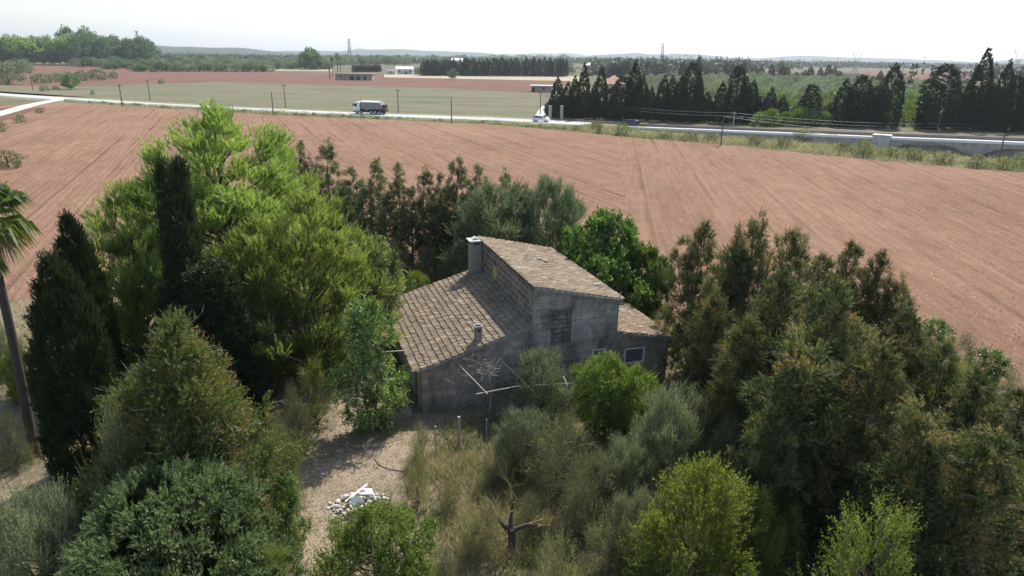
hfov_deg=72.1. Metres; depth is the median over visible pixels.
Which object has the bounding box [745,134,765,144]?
verge shrub
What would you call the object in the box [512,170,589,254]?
tamarisk tree
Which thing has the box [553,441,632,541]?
scrub bush
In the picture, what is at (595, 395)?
citrus tree
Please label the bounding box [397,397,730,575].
dry grass
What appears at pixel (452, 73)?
lone tree
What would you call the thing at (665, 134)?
verge shrub
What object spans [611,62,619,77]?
field cypress
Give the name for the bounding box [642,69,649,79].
field cypress
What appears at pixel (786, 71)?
field cypress
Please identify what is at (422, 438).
scrub bush
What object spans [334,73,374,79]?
farm shed
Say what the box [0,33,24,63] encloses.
woodland tree
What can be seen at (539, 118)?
hatchback car
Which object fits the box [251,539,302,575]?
garden shrub
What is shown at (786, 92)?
olive tree
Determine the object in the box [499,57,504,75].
belt cypress
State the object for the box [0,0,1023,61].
sky
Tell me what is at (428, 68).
belt cypress
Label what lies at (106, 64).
grove tree
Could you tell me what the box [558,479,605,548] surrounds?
scrub bush
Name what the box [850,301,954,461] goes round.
grove cypress
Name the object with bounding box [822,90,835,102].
orange tree
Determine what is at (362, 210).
thin cypress
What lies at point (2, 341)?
garden shrub
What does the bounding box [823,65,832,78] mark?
field cypress
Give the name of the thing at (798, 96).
orange tree
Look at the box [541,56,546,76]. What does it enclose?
belt cypress
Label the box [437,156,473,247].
thin cypress
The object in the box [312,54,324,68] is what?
lone tree
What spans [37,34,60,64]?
woodland tree
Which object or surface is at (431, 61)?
belt cypress
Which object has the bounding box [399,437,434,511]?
scrub bush
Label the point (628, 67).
field cypress
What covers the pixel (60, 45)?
woodland tree
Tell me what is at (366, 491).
white board
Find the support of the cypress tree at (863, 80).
on the ground at (906, 129)
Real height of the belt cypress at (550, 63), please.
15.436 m
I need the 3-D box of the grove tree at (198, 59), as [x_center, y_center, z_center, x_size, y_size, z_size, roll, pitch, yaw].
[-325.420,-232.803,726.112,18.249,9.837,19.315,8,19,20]
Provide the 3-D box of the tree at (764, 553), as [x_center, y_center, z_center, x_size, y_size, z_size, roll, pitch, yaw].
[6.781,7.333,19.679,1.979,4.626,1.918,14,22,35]
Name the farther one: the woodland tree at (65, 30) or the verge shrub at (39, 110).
the woodland tree at (65, 30)
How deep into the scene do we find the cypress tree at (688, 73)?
172.23 m
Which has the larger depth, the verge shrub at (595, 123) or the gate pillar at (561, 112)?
the gate pillar at (561, 112)
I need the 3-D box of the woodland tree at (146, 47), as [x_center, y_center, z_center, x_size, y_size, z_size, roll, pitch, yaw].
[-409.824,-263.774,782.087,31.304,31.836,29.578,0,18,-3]
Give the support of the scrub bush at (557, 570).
on the yard at (36, 470)
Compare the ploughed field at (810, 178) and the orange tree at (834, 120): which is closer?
the ploughed field at (810, 178)
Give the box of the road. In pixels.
[0,93,581,124]
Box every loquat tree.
[323,293,413,436]
[349,231,416,348]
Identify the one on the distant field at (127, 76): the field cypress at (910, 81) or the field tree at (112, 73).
the field tree at (112, 73)
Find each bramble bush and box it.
[904,315,960,385]
[930,326,981,394]
[930,357,992,423]
[950,344,1018,419]
[981,367,1023,433]
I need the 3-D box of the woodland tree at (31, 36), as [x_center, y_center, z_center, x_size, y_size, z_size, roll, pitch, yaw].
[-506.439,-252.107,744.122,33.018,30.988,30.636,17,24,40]
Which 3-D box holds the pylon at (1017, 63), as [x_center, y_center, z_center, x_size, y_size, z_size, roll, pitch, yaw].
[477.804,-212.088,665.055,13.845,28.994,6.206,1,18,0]
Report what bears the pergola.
on the yard at (36, 470)
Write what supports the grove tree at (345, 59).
on the ground at (906, 129)
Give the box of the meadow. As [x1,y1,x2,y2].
[0,82,543,116]
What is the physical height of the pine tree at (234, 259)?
8.541 m
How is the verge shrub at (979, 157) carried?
on the ground at (906, 129)
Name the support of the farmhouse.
on the yard at (36, 470)
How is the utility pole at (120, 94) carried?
on the ploughed field at (54, 138)
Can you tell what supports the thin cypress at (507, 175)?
on the yard at (36, 470)
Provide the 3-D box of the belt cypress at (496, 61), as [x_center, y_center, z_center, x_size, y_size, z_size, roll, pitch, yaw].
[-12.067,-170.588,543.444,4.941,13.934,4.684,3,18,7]
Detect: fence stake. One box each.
[434,426,436,455]
[458,416,460,448]
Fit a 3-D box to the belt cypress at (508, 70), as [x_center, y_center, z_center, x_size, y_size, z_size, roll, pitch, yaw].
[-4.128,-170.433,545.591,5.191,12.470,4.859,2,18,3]
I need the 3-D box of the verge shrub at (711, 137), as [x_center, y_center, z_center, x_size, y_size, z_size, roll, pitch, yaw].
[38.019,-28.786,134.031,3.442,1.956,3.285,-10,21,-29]
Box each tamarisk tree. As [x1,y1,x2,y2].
[438,175,562,276]
[451,201,502,273]
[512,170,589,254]
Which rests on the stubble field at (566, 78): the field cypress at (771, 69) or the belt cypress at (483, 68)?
the belt cypress at (483, 68)
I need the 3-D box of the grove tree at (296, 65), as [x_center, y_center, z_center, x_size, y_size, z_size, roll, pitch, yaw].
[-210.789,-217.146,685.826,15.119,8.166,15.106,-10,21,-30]
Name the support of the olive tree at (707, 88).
on the ground at (906, 129)
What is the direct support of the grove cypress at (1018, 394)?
on the yard at (36, 470)
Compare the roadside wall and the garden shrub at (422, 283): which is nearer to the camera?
the garden shrub at (422, 283)
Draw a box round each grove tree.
[69,57,84,66]
[79,57,91,66]
[88,57,100,66]
[93,59,104,66]
[98,60,111,69]
[102,62,117,68]
[106,56,123,63]
[110,60,123,68]
[121,62,133,68]
[129,65,144,71]
[132,60,150,67]
[134,63,148,71]
[147,64,162,71]
[151,60,170,71]
[163,64,178,71]
[171,61,186,71]
[179,64,196,71]
[182,58,195,67]
[187,63,201,71]
[188,57,207,62]
[197,63,212,71]
[206,63,223,71]
[215,63,226,71]
[222,59,234,68]
[223,63,240,71]
[231,61,250,71]
[241,61,254,71]
[248,60,264,71]
[251,65,267,70]
[262,63,275,71]
[268,61,280,68]
[274,58,288,68]
[283,60,295,68]
[290,61,299,68]
[319,58,331,68]
[341,56,348,63]
[346,56,358,64]
[354,56,365,64]
[358,57,370,64]
[365,57,374,64]
[374,57,382,63]
[380,55,390,64]
[390,56,399,64]
[399,56,412,64]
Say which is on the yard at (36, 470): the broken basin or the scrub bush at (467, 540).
the scrub bush at (467, 540)
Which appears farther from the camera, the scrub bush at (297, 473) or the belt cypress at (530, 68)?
the belt cypress at (530, 68)
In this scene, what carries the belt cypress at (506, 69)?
on the stubble field at (566, 78)
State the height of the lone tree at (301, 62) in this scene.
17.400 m
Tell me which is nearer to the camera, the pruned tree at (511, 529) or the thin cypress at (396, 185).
the pruned tree at (511, 529)
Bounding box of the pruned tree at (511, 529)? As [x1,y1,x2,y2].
[448,460,569,552]
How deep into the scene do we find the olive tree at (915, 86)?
345.78 m
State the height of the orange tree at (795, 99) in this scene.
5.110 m
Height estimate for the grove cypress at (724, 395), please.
7.266 m
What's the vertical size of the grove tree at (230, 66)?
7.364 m
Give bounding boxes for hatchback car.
[531,115,549,121]
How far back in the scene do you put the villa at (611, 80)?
246.22 m
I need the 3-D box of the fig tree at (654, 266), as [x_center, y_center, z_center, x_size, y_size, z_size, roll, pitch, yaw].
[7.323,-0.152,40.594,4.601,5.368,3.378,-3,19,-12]
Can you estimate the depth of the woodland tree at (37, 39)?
720.08 m
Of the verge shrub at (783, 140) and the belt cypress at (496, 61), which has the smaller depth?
the verge shrub at (783, 140)
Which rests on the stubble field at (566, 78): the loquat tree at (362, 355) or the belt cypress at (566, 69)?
the belt cypress at (566, 69)
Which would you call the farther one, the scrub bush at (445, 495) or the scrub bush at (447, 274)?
the scrub bush at (447, 274)
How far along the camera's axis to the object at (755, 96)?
171.11 m
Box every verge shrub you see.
[0,120,9,131]
[0,148,29,168]
[12,113,27,122]
[34,106,44,112]
[589,120,597,128]
[596,123,603,131]
[611,121,632,134]
[657,128,674,137]
[681,130,700,139]
[702,132,722,140]
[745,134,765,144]
[773,135,790,146]
[792,128,820,141]
[833,141,852,153]
[854,138,875,156]
[881,145,902,157]
[901,145,925,160]
[928,150,957,164]
[963,153,989,167]
[989,156,1015,168]
[1007,151,1023,165]
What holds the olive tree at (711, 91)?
on the ground at (906, 129)
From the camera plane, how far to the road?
187.48 m
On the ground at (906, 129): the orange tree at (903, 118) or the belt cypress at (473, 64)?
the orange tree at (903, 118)
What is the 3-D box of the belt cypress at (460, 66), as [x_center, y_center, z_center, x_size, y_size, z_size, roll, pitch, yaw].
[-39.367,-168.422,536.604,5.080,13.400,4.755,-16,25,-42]
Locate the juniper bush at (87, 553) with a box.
[51,449,309,575]
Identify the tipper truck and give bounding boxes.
[352,100,388,114]
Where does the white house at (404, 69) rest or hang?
on the ground at (906, 129)
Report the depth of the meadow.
258.84 m
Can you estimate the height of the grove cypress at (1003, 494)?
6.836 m
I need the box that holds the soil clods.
[1,134,1023,398]
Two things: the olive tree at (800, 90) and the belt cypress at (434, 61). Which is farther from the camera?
the belt cypress at (434, 61)
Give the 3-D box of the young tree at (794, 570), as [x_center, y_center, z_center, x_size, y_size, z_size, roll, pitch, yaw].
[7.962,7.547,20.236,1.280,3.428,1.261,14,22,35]
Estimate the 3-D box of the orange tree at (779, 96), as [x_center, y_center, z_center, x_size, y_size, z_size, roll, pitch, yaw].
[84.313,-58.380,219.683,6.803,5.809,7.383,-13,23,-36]
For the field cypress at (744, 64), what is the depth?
583.93 m
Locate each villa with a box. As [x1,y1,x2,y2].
[452,58,462,64]
[604,75,624,97]
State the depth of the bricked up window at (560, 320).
31.97 m
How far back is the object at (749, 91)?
171.11 m
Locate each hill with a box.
[9,38,322,55]
[276,49,528,56]
[499,53,585,57]
[575,53,754,60]
[744,56,970,63]
[961,59,1023,63]
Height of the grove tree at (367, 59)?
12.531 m
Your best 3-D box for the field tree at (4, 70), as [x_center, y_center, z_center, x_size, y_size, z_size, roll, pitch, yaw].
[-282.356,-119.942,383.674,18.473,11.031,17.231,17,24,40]
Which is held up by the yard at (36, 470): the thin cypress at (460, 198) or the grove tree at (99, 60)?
the thin cypress at (460, 198)
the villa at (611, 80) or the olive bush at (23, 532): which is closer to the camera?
the olive bush at (23, 532)
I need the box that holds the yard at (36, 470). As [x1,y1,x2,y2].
[0,264,1022,575]
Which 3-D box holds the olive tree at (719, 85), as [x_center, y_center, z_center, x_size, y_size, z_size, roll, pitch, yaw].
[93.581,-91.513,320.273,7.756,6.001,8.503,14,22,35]
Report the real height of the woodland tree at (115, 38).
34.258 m
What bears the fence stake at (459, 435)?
on the yard at (36, 470)
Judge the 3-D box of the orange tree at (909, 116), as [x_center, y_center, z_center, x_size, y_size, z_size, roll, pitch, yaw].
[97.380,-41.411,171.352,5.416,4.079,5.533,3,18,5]
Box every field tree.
[0,61,26,84]
[0,62,12,77]
[5,58,27,71]
[16,57,34,72]
[30,73,53,82]
[39,85,51,90]
[48,71,62,81]
[55,73,81,89]
[73,69,90,80]
[87,68,109,79]
[107,70,118,78]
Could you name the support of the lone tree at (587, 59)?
on the ground at (906, 129)
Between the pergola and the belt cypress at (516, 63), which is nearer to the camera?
the pergola
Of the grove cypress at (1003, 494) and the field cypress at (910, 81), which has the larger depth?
the field cypress at (910, 81)
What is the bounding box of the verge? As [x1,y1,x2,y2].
[0,92,1021,164]
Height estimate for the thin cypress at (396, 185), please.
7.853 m
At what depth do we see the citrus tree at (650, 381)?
27.04 m
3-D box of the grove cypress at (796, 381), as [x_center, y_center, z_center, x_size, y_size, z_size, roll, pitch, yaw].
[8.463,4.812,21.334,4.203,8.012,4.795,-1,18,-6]
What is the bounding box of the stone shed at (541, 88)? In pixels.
[530,85,552,91]
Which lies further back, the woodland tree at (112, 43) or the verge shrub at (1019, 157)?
the woodland tree at (112, 43)
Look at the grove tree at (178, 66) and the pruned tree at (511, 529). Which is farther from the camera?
the grove tree at (178, 66)
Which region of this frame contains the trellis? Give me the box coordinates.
[366,316,403,379]
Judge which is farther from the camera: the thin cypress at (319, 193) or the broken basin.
the thin cypress at (319, 193)
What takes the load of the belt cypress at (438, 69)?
on the stubble field at (566, 78)
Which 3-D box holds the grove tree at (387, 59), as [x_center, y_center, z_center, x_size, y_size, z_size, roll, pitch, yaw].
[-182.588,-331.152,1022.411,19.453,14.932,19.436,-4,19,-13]
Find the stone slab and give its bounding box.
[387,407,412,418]
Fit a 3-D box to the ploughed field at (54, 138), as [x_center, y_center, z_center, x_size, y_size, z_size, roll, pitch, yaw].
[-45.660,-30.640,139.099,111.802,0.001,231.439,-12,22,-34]
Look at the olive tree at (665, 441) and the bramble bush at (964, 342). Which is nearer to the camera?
the olive tree at (665, 441)
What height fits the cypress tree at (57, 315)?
9.331 m
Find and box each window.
[551,310,571,342]
[591,348,605,365]
[624,346,644,364]
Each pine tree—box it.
[44,176,183,367]
[112,94,376,320]
[202,211,324,385]
[212,131,345,271]
[230,184,406,379]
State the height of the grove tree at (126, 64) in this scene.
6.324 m
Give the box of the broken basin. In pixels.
[349,496,363,508]
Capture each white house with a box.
[386,70,397,74]
[395,66,413,73]
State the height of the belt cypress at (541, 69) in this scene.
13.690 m
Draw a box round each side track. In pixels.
[0,99,64,115]
[536,106,548,117]
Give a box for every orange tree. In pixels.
[749,110,772,126]
[758,90,770,99]
[761,107,782,126]
[774,92,790,100]
[779,111,797,125]
[789,98,806,106]
[789,106,810,126]
[790,93,801,103]
[797,108,821,126]
[812,110,833,126]
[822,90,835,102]
[824,98,833,104]
[832,109,846,126]
[837,110,859,126]
[887,109,908,126]
[895,90,918,102]
[900,110,918,126]
[903,101,917,118]
[904,99,915,111]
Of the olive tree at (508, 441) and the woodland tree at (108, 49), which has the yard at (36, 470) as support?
the olive tree at (508, 441)
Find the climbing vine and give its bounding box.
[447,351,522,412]
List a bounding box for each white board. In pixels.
[345,483,367,501]
[362,488,372,494]
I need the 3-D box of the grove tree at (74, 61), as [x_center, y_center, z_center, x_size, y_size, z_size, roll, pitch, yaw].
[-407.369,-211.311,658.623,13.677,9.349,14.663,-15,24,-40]
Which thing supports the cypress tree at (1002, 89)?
on the ground at (906, 129)
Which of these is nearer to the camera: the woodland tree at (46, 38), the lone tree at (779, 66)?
the lone tree at (779, 66)
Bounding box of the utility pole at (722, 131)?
[720,115,723,144]
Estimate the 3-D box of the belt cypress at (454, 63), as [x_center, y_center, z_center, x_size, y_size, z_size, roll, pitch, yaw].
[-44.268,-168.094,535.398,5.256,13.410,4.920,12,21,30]
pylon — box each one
[347,39,351,56]
[659,43,665,60]
[852,51,862,76]
[1014,47,1023,71]
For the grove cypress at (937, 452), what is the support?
on the yard at (36, 470)
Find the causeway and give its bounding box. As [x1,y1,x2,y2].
[623,124,1023,157]
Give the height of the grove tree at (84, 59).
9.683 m
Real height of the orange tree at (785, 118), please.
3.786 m
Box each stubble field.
[212,69,331,70]
[384,74,578,80]
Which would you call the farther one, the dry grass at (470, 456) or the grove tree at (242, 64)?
the grove tree at (242, 64)
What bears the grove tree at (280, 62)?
on the stubble field at (299, 70)
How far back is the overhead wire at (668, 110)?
165.34 m
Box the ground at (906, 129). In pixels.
[0,61,1023,172]
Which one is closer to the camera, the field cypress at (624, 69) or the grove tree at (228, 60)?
the field cypress at (624, 69)
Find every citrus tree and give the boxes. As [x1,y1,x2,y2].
[305,493,444,575]
[568,349,645,444]
[597,362,668,448]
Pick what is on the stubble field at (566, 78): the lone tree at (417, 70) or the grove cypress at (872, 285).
the lone tree at (417, 70)
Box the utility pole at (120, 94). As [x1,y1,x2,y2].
[117,85,122,106]
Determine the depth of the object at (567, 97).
179.16 m
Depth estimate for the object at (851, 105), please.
168.00 m
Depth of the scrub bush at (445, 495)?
24.07 m
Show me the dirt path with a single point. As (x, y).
(383, 446)
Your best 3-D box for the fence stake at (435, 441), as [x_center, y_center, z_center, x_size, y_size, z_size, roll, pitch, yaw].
[-2.987,6.038,27.568,0.065,1.408,0.059,-7,20,-21]
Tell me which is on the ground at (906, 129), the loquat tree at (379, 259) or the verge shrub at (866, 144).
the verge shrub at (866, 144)
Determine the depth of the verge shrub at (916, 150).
112.12 m
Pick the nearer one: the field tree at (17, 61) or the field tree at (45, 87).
the field tree at (45, 87)
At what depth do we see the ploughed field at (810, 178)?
72.28 m
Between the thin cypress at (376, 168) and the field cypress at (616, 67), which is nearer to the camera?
the thin cypress at (376, 168)
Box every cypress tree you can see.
[21,246,132,502]
[49,207,131,391]
[51,303,319,575]
[148,151,230,376]
[171,255,280,424]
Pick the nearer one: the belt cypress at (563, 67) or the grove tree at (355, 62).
the belt cypress at (563, 67)
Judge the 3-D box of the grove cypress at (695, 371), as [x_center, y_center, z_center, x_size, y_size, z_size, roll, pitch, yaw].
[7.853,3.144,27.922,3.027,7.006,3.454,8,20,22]
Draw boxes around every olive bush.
[0,469,112,575]
[594,482,680,575]
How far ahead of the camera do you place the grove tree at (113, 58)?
674.97 m
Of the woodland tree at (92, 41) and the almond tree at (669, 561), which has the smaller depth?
the almond tree at (669, 561)
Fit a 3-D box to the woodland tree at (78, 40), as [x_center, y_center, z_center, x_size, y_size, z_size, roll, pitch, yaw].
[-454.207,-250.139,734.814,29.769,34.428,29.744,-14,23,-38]
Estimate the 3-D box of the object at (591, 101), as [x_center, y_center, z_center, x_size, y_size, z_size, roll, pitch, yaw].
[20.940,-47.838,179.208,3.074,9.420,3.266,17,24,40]
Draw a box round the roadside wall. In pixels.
[569,119,619,123]
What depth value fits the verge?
187.59 m
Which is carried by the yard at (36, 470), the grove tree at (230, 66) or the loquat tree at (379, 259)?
the loquat tree at (379, 259)
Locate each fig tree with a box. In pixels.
[560,205,655,308]
[609,239,675,322]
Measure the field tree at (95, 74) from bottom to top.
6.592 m
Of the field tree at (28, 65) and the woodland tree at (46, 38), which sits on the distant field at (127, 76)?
the field tree at (28, 65)
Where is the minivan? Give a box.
[618,119,639,126]
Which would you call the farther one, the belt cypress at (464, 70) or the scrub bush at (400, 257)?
the belt cypress at (464, 70)
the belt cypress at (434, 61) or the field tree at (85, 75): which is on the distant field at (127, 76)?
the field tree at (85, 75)
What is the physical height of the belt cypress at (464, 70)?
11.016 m
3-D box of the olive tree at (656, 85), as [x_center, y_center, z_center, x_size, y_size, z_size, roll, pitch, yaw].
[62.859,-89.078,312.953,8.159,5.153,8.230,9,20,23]
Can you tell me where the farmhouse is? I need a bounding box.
[384,236,674,412]
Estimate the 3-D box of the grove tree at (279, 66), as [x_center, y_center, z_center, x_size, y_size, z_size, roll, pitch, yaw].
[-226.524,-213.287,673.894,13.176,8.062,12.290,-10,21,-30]
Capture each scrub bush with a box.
[73,392,163,566]
[264,415,312,510]
[269,470,312,547]
[274,379,317,447]
[376,237,415,279]
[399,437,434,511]
[407,245,443,285]
[409,416,429,464]
[426,541,462,575]
[431,251,460,280]
[431,477,463,519]
[452,520,489,570]
[454,491,510,570]
[468,446,515,493]
[513,490,548,541]
[515,404,602,519]
[531,522,585,575]
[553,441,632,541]
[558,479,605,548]
[577,499,633,575]
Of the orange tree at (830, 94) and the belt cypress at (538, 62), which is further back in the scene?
the belt cypress at (538, 62)
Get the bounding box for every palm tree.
[0,180,45,458]
[326,63,331,78]
[333,53,338,72]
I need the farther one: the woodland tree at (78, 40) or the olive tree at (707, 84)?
the woodland tree at (78, 40)
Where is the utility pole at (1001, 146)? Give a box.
[998,134,1004,159]
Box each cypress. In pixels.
[294,139,319,198]
[308,138,349,231]
[313,181,333,224]
[324,185,356,246]
[338,166,369,243]
[349,187,381,246]
[357,156,391,244]
[370,189,401,264]
[382,161,417,261]
[393,187,425,268]
[412,163,442,263]
[414,196,446,272]
[420,61,425,75]
[423,61,429,75]
[426,59,430,75]
[429,59,433,75]
[431,59,437,75]
[431,172,457,265]
[432,194,460,274]
[434,60,439,75]
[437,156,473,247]
[440,60,445,75]
[443,58,448,75]
[448,187,472,270]
[451,58,456,74]
[458,58,462,75]
[459,163,496,219]
[460,62,465,75]
[463,58,467,75]
[465,57,470,75]
[468,59,473,75]
[471,58,476,75]
[474,61,479,75]
[477,59,481,75]
[480,61,485,75]
[485,57,489,75]
[487,60,492,75]
[490,57,495,75]
[494,58,498,75]
[495,166,515,240]
[496,60,500,75]
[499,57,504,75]
[502,59,507,75]
[504,60,509,75]
[507,58,513,75]
[510,61,515,75]
[513,57,519,75]
[516,60,520,75]
[519,60,524,75]
[523,56,529,75]
[527,59,532,75]
[530,56,535,74]
[532,56,536,75]
[537,59,541,75]
[537,59,542,75]
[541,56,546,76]
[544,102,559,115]
[545,60,549,76]
[547,56,552,76]
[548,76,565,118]
[552,58,558,76]
[555,59,560,75]
[558,56,562,76]
[560,57,564,76]
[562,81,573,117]
[563,57,568,76]
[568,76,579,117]
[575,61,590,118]
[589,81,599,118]
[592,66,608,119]
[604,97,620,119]
[606,64,614,77]
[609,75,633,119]
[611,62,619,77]
[615,65,622,76]
[620,61,627,74]
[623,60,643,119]
[624,62,630,75]
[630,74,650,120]
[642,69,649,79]
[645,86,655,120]
[648,218,726,376]
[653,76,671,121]
[655,69,661,78]
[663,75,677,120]
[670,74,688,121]
[670,281,742,435]
[671,237,764,399]
[678,61,686,76]
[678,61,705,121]
[686,307,791,501]
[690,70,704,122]
[693,263,820,451]
[694,55,701,76]
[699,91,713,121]
[701,204,783,397]
[706,317,858,574]
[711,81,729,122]
[721,397,812,575]
[722,63,728,77]
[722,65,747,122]
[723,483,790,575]
[729,63,735,74]
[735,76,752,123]
[740,274,905,522]
[742,63,747,75]
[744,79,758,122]
[750,65,758,76]
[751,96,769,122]
[756,222,816,372]
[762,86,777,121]
[767,65,775,76]
[769,249,857,423]
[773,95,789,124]
[778,65,785,77]
[783,67,790,78]
[783,328,955,575]
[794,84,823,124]
[800,389,987,575]
[807,66,814,77]
[813,238,879,352]
[816,67,823,79]
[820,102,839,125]
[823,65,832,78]
[826,247,896,397]
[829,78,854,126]
[832,67,837,76]
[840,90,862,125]
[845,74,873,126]
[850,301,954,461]
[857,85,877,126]
[859,270,924,412]
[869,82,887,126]
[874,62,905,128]
[874,338,981,511]
[876,71,883,82]
[887,418,1023,575]
[906,78,913,88]
[907,361,1023,546]
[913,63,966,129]
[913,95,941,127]
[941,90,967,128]
[954,384,1023,567]
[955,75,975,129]
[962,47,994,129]
[965,462,1023,575]
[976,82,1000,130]
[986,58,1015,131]
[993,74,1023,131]
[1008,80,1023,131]
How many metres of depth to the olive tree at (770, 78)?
421.55 m
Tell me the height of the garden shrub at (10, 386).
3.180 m
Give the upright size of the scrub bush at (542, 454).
4.034 m
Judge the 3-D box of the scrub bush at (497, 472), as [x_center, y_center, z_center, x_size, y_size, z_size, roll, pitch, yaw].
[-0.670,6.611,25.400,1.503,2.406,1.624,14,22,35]
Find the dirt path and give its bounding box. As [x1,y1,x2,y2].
[292,361,461,575]
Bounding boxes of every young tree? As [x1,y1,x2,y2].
[288,355,337,433]
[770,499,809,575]
[783,483,927,575]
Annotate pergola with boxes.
[457,357,570,438]
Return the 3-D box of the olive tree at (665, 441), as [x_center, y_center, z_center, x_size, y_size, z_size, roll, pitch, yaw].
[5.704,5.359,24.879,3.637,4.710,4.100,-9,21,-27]
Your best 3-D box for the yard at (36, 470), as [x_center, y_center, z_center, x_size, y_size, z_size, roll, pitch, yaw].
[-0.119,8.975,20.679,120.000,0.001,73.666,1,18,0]
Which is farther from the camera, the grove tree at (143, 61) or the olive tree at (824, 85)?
the grove tree at (143, 61)
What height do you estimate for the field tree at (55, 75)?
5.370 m
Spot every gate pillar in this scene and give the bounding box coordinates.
[549,105,551,119]
[560,105,563,119]
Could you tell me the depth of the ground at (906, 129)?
170.55 m
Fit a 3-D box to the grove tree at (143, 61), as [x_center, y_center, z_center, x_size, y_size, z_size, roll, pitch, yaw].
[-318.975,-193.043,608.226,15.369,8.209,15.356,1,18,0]
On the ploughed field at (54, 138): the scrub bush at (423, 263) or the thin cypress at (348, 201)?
the thin cypress at (348, 201)
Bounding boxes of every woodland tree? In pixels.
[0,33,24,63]
[0,38,14,61]
[0,41,13,62]
[8,37,28,62]
[9,36,49,64]
[26,34,45,64]
[28,36,54,64]
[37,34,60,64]
[43,36,67,64]
[53,24,72,36]
[56,33,81,64]
[62,32,92,62]
[76,25,96,36]
[77,31,94,61]
[83,34,112,59]
[93,35,118,59]
[104,38,121,63]
[106,33,119,40]
[115,36,139,59]
[126,37,152,61]
[131,36,155,60]
[143,38,161,58]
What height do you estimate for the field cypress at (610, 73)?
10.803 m
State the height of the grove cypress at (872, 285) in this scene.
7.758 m
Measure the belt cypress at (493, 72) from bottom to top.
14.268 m
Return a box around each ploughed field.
[0,102,627,301]
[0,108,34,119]
[616,136,1023,430]
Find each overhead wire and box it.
[543,93,714,115]
[724,116,924,133]
[737,113,990,126]
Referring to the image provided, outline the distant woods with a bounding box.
[4,51,1023,80]
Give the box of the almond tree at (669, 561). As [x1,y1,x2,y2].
[611,447,775,575]
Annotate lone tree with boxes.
[296,51,309,69]
[302,46,321,69]
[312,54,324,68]
[412,67,422,74]
[446,68,458,78]
[563,63,579,73]
[578,57,596,64]
[775,60,788,72]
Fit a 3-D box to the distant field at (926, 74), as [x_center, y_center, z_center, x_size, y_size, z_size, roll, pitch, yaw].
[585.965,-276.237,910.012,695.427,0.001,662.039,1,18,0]
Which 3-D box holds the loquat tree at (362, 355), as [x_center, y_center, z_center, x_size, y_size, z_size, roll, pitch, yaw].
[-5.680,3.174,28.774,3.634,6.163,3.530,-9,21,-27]
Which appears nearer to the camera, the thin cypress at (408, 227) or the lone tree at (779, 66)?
the thin cypress at (408, 227)
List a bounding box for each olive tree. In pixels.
[486,402,559,485]
[495,343,584,428]
[591,432,660,519]
[611,379,726,500]
[646,74,659,85]
[647,79,658,87]
[648,82,658,90]
[654,74,665,81]
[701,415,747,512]
[703,82,712,92]
[704,86,713,96]
[709,75,720,81]
[709,89,719,100]
[710,80,721,87]
[710,82,722,88]
[718,74,727,81]
[752,80,764,88]
[757,71,766,77]
[758,77,770,87]
[759,73,773,80]
[765,76,776,85]
[766,83,783,92]
[777,85,793,97]
[780,88,797,102]
[789,74,801,82]
[792,81,805,92]
[795,85,812,95]
[797,77,812,89]
[811,79,821,86]
[819,83,834,91]
[820,78,833,88]
[821,85,837,95]
[832,80,846,91]
[838,75,852,85]
[911,80,922,92]
[912,77,922,84]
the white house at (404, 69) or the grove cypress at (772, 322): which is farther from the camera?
the white house at (404, 69)
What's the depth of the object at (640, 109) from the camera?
174.61 m
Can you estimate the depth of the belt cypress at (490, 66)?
541.08 m
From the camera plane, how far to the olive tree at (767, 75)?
478.66 m
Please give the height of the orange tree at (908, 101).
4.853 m
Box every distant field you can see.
[0,65,571,92]
[755,71,1015,79]
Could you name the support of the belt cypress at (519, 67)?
on the stubble field at (566, 78)
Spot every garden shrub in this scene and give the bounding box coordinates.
[0,318,27,378]
[0,342,34,405]
[0,404,40,475]
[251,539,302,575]
[325,279,358,385]
[398,269,429,294]

